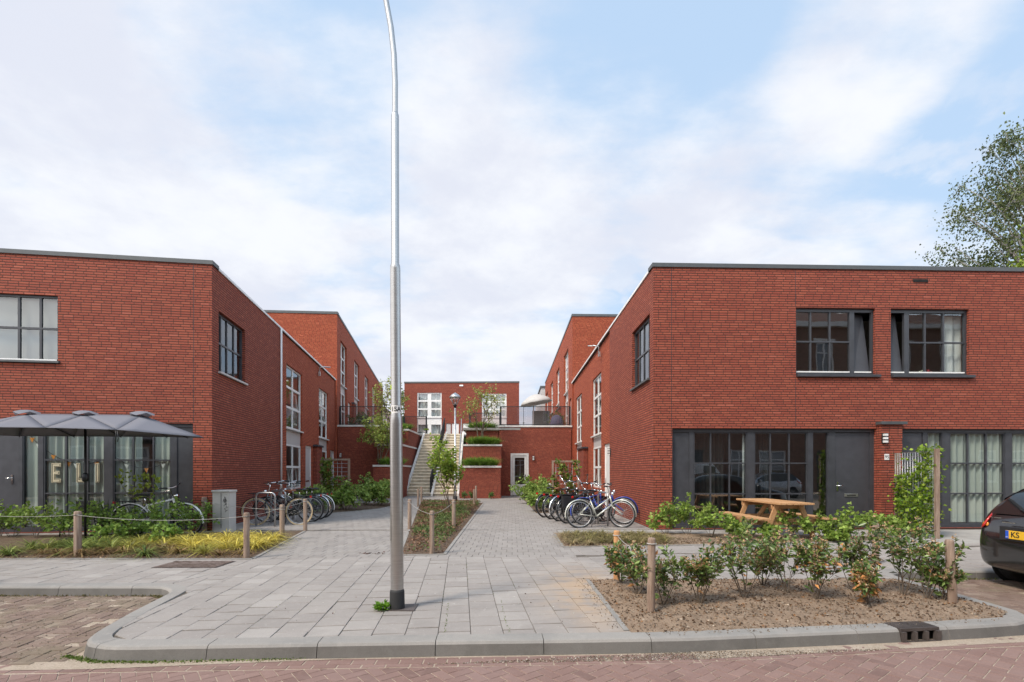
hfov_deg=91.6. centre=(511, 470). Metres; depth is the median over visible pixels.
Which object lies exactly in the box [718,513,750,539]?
leafy shrub
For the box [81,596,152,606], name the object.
gutter sand
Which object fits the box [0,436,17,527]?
door
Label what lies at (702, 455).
window
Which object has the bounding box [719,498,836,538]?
picnic table
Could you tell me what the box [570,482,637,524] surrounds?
bicycle
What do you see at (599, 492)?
bicycle hoop
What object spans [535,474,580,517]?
bicycle
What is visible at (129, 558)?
bed edging
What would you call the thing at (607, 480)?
door
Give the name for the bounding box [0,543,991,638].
sidewalk
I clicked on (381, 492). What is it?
round bush
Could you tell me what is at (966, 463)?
window
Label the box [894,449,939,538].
wire trellis
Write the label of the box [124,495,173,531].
leafy shrub
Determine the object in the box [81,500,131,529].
leafy shrub
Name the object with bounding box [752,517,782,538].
leafy shrub
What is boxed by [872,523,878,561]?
wooden post
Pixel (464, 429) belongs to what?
terrace floor
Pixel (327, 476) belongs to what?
climbing plant
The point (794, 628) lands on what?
leaf litter
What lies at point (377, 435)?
young tree
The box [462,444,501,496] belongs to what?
brick planter
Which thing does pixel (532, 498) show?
round bush
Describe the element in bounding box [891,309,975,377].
window
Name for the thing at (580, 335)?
brick house
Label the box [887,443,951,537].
climbing plant
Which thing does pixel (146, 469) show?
bunting
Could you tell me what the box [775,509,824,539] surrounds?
leafy shrub
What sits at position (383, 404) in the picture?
young tree
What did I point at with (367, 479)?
round bush
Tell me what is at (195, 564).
access cover
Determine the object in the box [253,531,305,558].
bed edging
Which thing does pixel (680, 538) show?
leaf litter
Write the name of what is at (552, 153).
sky
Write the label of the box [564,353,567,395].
window
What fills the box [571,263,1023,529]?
brick house
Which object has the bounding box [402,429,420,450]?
brick planter
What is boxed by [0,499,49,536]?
leafy shrub
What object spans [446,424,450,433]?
door
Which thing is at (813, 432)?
window
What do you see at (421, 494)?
wooden post
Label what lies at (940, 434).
window
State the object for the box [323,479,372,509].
round bush
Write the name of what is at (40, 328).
window
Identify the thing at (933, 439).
curtain
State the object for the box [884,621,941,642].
street drain
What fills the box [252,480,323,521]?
bicycle
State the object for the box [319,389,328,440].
window
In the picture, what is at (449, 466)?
young tree
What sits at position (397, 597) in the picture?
lamp post
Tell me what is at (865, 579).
evergreen shrub
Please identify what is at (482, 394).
window
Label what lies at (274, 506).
bicycle hoop
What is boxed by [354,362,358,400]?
window
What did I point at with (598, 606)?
leaf litter
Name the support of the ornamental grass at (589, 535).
on the planting bed at (696, 535)
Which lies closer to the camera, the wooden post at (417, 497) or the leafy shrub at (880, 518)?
the leafy shrub at (880, 518)
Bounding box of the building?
[535,386,544,410]
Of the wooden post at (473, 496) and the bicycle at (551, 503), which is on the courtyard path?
the bicycle at (551, 503)
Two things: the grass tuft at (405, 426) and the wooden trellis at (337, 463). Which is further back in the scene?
the grass tuft at (405, 426)
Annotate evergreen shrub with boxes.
[603,540,640,582]
[610,540,660,593]
[627,540,694,603]
[682,538,731,603]
[708,516,792,597]
[749,524,812,591]
[749,536,788,585]
[793,534,843,598]
[830,522,892,591]
[843,558,885,603]
[870,515,936,594]
[903,534,970,598]
[926,563,972,599]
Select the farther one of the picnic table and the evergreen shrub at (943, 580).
the picnic table
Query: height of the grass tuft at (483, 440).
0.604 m
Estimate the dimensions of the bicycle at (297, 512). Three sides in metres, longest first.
1.991 x 1.209 x 0.661 m
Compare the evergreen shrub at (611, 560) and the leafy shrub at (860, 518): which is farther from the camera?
the leafy shrub at (860, 518)
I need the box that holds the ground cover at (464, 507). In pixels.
[407,499,480,551]
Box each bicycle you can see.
[110,483,203,533]
[240,482,313,524]
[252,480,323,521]
[264,480,330,519]
[269,480,334,517]
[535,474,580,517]
[542,480,592,518]
[549,474,599,520]
[556,480,612,523]
[561,483,615,522]
[565,484,636,527]
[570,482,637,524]
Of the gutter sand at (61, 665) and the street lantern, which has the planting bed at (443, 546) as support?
the street lantern
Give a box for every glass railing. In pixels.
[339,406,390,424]
[403,416,426,432]
[469,413,499,424]
[500,406,570,424]
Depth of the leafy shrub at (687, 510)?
11.49 m
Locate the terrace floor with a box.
[388,428,571,443]
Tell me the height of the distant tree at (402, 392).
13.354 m
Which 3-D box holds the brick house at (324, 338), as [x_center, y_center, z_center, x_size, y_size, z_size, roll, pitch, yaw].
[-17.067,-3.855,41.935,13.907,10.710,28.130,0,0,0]
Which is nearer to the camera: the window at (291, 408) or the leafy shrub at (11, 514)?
the leafy shrub at (11, 514)
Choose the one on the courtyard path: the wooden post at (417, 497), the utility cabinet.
the utility cabinet
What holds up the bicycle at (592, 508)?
on the courtyard path
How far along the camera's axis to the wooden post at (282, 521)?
10.67 m
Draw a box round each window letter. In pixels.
[51,463,61,481]
[76,463,82,481]
[96,463,99,481]
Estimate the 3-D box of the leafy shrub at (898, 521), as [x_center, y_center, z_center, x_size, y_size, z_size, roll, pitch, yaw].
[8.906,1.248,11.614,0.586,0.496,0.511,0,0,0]
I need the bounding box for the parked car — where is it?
[980,489,1023,581]
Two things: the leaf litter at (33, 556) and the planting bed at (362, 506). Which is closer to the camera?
the leaf litter at (33, 556)
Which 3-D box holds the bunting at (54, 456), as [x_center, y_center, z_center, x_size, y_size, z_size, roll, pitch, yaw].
[-10.634,-0.267,12.141,1.294,0.451,0.012,0,0,-8]
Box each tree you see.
[356,407,407,464]
[368,377,409,429]
[384,388,403,424]
[424,428,466,510]
[449,383,506,436]
[915,111,1023,266]
[962,256,1006,266]
[996,224,1023,266]
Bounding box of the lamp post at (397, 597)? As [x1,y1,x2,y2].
[383,0,418,611]
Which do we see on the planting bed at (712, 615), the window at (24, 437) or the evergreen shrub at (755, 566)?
the evergreen shrub at (755, 566)
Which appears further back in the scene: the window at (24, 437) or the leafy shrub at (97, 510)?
the window at (24, 437)
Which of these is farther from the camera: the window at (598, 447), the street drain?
the window at (598, 447)
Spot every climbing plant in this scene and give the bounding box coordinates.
[318,457,352,504]
[550,458,581,494]
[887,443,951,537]
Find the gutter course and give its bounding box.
[0,638,1023,673]
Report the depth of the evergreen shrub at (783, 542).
5.83 m
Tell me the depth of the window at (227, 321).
13.68 m
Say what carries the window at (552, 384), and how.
in the brick house at (580, 335)
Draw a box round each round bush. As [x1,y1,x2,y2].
[286,484,328,511]
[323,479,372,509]
[355,472,386,494]
[361,479,389,504]
[508,474,551,500]
[524,487,553,510]
[526,479,551,499]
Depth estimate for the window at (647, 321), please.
13.86 m
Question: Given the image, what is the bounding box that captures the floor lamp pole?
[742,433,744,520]
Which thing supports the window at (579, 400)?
in the brick house at (818, 377)
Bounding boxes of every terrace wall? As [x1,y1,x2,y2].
[337,425,389,489]
[498,425,571,495]
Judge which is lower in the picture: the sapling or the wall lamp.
the sapling
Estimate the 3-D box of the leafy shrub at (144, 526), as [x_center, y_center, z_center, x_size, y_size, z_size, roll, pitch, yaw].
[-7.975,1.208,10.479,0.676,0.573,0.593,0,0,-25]
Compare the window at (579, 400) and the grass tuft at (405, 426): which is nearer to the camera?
the window at (579, 400)
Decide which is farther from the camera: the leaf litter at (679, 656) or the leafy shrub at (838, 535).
the leafy shrub at (838, 535)
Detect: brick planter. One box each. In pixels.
[373,465,411,497]
[378,444,416,471]
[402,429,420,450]
[459,466,500,497]
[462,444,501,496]
[465,430,498,443]
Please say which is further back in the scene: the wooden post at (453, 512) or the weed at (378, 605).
the wooden post at (453, 512)
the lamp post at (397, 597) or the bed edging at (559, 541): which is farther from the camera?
the bed edging at (559, 541)
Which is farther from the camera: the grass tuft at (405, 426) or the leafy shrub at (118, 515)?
the grass tuft at (405, 426)
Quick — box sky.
[0,0,1023,426]
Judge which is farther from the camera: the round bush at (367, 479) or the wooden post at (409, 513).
the round bush at (367, 479)
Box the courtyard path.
[2,496,652,557]
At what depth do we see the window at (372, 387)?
47.13 m
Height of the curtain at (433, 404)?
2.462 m
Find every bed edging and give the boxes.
[0,558,252,559]
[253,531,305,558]
[403,502,483,555]
[553,534,563,546]
[563,540,900,547]
[586,579,628,630]
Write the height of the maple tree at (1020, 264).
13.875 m
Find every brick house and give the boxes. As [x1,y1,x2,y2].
[0,248,335,533]
[264,310,382,485]
[404,381,518,483]
[545,314,617,486]
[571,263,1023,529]
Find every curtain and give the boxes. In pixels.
[0,299,56,359]
[26,436,37,525]
[47,436,103,524]
[116,435,142,524]
[155,437,169,523]
[419,394,440,415]
[419,425,440,433]
[483,395,505,415]
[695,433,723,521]
[755,433,767,513]
[928,433,938,516]
[944,316,960,371]
[950,434,1000,521]
[1012,434,1023,492]
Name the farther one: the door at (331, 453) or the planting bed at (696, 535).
the door at (331, 453)
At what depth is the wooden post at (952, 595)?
5.47 m
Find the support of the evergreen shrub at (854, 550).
on the planting bed at (712, 615)
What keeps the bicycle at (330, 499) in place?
on the courtyard path
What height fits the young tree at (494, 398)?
3.554 m
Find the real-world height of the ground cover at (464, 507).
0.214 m
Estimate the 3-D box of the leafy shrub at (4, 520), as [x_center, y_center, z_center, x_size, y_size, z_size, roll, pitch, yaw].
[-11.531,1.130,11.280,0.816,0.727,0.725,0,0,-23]
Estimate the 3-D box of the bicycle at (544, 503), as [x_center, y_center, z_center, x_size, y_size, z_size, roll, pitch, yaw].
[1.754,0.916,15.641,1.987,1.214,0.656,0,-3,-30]
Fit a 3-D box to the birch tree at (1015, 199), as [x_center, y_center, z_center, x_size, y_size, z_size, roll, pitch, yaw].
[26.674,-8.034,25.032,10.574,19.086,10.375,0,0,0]
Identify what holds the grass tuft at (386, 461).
on the brick planter at (380, 472)
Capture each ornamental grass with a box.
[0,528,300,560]
[547,528,684,545]
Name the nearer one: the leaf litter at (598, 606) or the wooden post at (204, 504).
the leaf litter at (598, 606)
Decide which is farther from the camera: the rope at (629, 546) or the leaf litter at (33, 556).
the leaf litter at (33, 556)
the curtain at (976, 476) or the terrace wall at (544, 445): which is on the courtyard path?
the terrace wall at (544, 445)
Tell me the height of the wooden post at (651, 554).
0.858 m
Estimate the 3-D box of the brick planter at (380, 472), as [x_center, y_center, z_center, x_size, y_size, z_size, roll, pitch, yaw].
[-6.688,0.600,28.892,1.562,1.801,4.500,0,0,0]
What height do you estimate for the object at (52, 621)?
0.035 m
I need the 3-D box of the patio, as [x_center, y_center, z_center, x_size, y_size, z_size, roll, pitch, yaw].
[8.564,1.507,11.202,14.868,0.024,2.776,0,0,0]
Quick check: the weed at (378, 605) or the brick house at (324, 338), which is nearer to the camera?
the weed at (378, 605)
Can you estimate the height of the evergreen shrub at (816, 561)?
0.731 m
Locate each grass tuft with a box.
[375,456,406,464]
[402,423,419,428]
[460,456,504,465]
[464,420,498,427]
[465,435,505,443]
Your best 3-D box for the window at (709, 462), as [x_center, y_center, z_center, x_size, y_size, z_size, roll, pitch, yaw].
[5.337,0.207,12.786,1.393,2.383,0.060,0,0,-2]
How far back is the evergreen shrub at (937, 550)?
5.61 m
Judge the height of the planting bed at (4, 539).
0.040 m
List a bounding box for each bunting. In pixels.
[46,450,98,467]
[115,457,166,472]
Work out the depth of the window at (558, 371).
39.27 m
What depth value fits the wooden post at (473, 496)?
20.16 m
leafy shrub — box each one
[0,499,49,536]
[0,505,13,535]
[5,499,60,537]
[40,509,87,537]
[63,497,112,535]
[81,500,131,529]
[87,521,129,540]
[101,503,145,526]
[114,515,150,537]
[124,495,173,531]
[148,519,183,541]
[168,496,205,534]
[174,500,219,531]
[646,496,685,533]
[656,492,704,534]
[688,501,732,536]
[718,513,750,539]
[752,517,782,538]
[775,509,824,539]
[803,511,851,534]
[822,525,850,541]
[831,502,873,538]
[867,510,907,536]
[887,514,906,530]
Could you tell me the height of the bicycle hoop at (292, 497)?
1.004 m
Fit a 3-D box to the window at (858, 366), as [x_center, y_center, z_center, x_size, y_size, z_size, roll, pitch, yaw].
[8.341,-3.280,12.876,2.181,1.773,0.390,0,0,-2]
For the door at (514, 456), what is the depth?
29.32 m
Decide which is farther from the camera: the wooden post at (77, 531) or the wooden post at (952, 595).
the wooden post at (77, 531)
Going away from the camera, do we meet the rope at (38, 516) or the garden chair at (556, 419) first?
the rope at (38, 516)
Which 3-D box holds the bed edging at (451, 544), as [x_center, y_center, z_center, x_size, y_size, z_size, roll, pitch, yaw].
[-2.760,1.522,16.085,3.179,0.075,14.689,0,0,0]
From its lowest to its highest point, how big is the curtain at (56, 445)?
2.419 m
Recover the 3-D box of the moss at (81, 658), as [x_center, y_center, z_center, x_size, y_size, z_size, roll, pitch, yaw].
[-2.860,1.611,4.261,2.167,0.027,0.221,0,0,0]
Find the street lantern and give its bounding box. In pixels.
[449,393,460,499]
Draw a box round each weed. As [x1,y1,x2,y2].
[372,599,389,610]
[461,491,467,498]
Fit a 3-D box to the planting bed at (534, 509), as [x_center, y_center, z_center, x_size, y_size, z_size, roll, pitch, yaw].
[1.400,1.492,21.500,1.600,0.022,8.000,0,0,0]
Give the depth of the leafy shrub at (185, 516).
11.22 m
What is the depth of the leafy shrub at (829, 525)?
10.53 m
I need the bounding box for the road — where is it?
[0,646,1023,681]
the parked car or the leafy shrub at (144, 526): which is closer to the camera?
the parked car
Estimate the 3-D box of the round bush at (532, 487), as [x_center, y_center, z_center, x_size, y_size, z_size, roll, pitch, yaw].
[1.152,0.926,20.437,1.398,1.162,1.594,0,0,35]
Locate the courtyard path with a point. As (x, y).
(375, 537)
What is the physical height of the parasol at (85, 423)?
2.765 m
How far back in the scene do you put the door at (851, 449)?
12.88 m
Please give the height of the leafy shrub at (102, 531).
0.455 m
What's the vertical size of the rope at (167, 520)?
0.093 m
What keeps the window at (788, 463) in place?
in the brick house at (818, 377)
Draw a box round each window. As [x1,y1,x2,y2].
[0,294,59,363]
[23,436,38,527]
[44,436,104,527]
[113,437,170,525]
[218,314,247,385]
[286,365,303,432]
[286,444,299,488]
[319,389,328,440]
[341,344,346,388]
[341,393,344,423]
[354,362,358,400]
[365,377,368,409]
[372,387,373,415]
[417,393,441,417]
[417,424,441,433]
[482,394,506,417]
[551,384,552,413]
[556,371,558,405]
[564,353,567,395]
[566,400,567,423]
[575,394,581,443]
[591,373,600,437]
[594,446,600,487]
[630,317,649,391]
[694,432,746,518]
[754,432,807,513]
[796,308,880,376]
[813,432,827,516]
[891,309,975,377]
[939,433,941,523]
[950,433,1004,523]
[1011,433,1023,494]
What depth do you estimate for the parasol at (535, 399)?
31.61 m
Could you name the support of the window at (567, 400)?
in the brick house at (580, 335)
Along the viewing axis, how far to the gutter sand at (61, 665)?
4.15 m
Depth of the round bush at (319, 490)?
18.08 m
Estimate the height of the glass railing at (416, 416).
1.150 m
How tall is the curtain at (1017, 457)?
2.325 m
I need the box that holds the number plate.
[884,454,888,459]
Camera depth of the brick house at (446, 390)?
51.66 m
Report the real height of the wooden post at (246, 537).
0.836 m
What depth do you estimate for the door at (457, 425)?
51.73 m
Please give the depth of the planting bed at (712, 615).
5.27 m
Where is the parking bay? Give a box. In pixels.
[0,579,1023,664]
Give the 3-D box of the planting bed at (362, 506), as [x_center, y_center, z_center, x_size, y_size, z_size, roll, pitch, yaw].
[-6.550,1.492,20.100,3.300,0.022,5.800,0,0,0]
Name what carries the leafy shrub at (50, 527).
on the planting bed at (4, 539)
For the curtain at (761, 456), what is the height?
2.325 m
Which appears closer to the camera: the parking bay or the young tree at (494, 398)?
the parking bay
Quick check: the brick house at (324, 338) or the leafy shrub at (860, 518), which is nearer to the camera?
the leafy shrub at (860, 518)
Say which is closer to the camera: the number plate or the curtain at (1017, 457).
the number plate
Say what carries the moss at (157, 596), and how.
on the parking bay
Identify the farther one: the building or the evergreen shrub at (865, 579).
the building
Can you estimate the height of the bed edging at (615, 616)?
0.068 m
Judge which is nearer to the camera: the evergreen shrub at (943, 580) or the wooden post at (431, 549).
the evergreen shrub at (943, 580)
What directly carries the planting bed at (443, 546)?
on the courtyard path
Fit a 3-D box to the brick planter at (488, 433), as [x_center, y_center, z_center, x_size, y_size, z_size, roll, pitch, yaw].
[-1.755,-0.470,30.180,1.988,3.940,1.640,0,0,0]
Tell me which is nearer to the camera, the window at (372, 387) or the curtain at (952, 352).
the curtain at (952, 352)
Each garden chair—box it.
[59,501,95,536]
[550,415,562,423]
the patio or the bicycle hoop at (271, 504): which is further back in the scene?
the bicycle hoop at (271, 504)
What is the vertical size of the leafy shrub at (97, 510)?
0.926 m
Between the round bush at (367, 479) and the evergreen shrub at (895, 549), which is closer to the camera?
the evergreen shrub at (895, 549)
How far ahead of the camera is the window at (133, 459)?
12.30 m
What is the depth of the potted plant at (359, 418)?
29.99 m
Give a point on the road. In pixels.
(999, 669)
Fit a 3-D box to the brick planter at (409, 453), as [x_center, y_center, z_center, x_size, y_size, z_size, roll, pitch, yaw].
[-6.884,-0.001,30.548,1.350,3.001,5.183,0,0,0]
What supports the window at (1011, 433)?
in the brick house at (818, 377)
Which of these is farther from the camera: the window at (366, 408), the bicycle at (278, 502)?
the window at (366, 408)
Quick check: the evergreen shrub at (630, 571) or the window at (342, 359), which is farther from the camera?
the window at (342, 359)
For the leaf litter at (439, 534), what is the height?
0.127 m
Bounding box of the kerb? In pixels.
[0,568,1023,661]
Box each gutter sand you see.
[0,658,353,669]
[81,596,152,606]
[692,635,1023,658]
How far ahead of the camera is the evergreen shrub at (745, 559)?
5.61 m
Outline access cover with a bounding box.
[151,561,235,567]
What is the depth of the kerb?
4.46 m
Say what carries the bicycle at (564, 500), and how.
on the courtyard path
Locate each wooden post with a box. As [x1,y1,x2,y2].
[73,511,81,555]
[202,497,206,530]
[243,512,249,557]
[279,504,284,539]
[303,499,306,530]
[408,499,411,529]
[417,489,418,506]
[420,486,421,501]
[429,511,433,553]
[452,499,455,529]
[473,489,474,503]
[613,530,619,580]
[647,537,655,611]
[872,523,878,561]
[944,539,957,603]
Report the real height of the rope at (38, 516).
0.063 m
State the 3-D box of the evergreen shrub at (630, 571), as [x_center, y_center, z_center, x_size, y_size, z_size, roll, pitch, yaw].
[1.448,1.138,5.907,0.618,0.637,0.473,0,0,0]
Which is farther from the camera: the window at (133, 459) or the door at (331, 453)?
the door at (331, 453)
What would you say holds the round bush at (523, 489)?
on the planting bed at (534, 509)
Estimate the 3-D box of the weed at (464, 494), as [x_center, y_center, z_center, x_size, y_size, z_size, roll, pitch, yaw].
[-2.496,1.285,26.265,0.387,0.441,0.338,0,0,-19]
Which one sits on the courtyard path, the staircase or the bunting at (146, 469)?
the staircase
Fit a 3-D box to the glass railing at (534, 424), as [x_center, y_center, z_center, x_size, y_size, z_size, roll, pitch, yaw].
[1.375,-3.220,29.420,4.190,1.140,0.060,0,0,0]
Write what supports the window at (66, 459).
in the brick house at (218, 360)
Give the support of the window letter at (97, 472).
attached to the brick house at (218, 360)
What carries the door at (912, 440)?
in the brick house at (818, 377)
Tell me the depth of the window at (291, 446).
20.11 m
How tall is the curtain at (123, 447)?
2.419 m
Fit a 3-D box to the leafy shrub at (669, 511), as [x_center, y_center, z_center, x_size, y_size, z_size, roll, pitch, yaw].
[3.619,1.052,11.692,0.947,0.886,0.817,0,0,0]
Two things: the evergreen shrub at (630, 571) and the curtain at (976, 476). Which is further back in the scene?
the curtain at (976, 476)
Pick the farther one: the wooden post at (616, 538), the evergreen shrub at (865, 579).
the wooden post at (616, 538)
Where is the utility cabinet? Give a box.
[211,490,236,531]
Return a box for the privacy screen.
[532,411,549,423]
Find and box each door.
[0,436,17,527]
[306,448,309,487]
[330,452,332,484]
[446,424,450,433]
[452,424,458,433]
[513,455,525,494]
[605,445,609,505]
[835,432,868,523]
[902,433,921,522]
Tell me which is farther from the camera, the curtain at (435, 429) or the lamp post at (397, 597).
the curtain at (435, 429)
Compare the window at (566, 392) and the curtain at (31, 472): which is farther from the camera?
the window at (566, 392)
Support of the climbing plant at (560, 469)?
attached to the wooden trellis at (564, 461)
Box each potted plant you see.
[346,410,371,423]
[546,409,564,423]
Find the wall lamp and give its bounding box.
[881,433,888,442]
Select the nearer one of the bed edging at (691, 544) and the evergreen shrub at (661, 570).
the evergreen shrub at (661, 570)
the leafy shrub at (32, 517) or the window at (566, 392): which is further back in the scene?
the window at (566, 392)
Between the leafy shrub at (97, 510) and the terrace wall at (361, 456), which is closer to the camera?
the leafy shrub at (97, 510)
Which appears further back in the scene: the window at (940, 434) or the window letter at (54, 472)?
the window at (940, 434)
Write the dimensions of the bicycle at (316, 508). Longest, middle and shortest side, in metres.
1.973 x 1.223 x 0.656 m
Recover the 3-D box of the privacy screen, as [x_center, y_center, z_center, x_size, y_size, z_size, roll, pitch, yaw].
[1.925,-3.275,33.020,1.150,1.350,0.040,0,0,0]
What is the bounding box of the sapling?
[114,468,160,526]
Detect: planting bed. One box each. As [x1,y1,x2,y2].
[0,531,301,557]
[307,503,389,513]
[403,503,481,553]
[526,500,559,512]
[554,533,883,545]
[591,578,1005,631]
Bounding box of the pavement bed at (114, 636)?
[113,495,1004,638]
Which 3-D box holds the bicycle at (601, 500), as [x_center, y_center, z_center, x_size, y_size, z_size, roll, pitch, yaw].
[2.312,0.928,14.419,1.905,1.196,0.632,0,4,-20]
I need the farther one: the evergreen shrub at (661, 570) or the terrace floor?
the terrace floor
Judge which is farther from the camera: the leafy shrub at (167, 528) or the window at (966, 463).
the window at (966, 463)
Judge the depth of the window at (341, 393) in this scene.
31.47 m
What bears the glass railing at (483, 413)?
on the terrace floor
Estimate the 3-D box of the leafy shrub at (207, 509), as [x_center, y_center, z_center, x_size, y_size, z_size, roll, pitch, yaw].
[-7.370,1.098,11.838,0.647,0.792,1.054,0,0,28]
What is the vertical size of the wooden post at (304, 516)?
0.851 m
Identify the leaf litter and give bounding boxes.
[0,551,256,557]
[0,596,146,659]
[403,504,479,552]
[428,648,913,664]
[559,537,752,545]
[578,578,622,628]
[648,618,998,634]
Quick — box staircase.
[407,418,463,495]
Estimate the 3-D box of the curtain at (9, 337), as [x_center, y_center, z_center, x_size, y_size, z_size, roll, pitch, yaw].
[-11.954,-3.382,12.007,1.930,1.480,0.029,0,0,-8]
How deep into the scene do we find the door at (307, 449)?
22.57 m
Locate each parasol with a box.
[0,410,202,540]
[521,394,551,423]
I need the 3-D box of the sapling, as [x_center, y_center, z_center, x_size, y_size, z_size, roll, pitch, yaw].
[-8.545,0.719,11.718,1.036,1.545,0.930,0,0,21]
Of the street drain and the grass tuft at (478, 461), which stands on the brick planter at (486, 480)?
the grass tuft at (478, 461)
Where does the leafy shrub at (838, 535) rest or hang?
on the planting bed at (696, 535)
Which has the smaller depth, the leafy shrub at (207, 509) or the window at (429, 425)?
the leafy shrub at (207, 509)
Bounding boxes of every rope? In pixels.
[4,514,82,516]
[79,515,249,520]
[613,534,656,548]
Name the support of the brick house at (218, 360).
on the courtyard path
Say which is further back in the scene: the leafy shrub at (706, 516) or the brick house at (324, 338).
the brick house at (324, 338)
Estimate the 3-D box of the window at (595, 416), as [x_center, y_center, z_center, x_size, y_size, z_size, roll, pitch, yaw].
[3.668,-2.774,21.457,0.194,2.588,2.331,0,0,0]
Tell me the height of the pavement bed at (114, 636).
0.001 m
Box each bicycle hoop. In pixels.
[255,492,275,526]
[270,490,285,522]
[279,488,293,518]
[597,491,608,525]
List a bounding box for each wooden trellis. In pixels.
[321,459,349,492]
[552,460,578,493]
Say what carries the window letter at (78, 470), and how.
attached to the brick house at (218, 360)
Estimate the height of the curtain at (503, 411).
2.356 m
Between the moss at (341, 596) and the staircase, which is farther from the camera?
the staircase
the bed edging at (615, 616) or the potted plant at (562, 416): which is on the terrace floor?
the potted plant at (562, 416)
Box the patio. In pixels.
[557,530,980,545]
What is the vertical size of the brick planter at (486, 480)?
1.750 m
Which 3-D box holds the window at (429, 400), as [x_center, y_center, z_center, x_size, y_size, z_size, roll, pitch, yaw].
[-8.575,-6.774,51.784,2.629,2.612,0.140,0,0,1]
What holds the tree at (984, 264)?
on the ground
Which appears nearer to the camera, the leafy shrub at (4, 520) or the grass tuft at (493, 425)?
the leafy shrub at (4, 520)
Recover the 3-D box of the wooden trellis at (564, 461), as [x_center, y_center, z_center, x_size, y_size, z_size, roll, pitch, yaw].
[2.368,0.530,22.000,1.215,1.940,0.080,0,0,0]
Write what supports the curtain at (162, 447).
hanging from the brick house at (218, 360)
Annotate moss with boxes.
[0,594,162,597]
[59,653,304,663]
[220,563,592,632]
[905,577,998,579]
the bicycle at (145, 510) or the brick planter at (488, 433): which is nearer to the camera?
the bicycle at (145, 510)

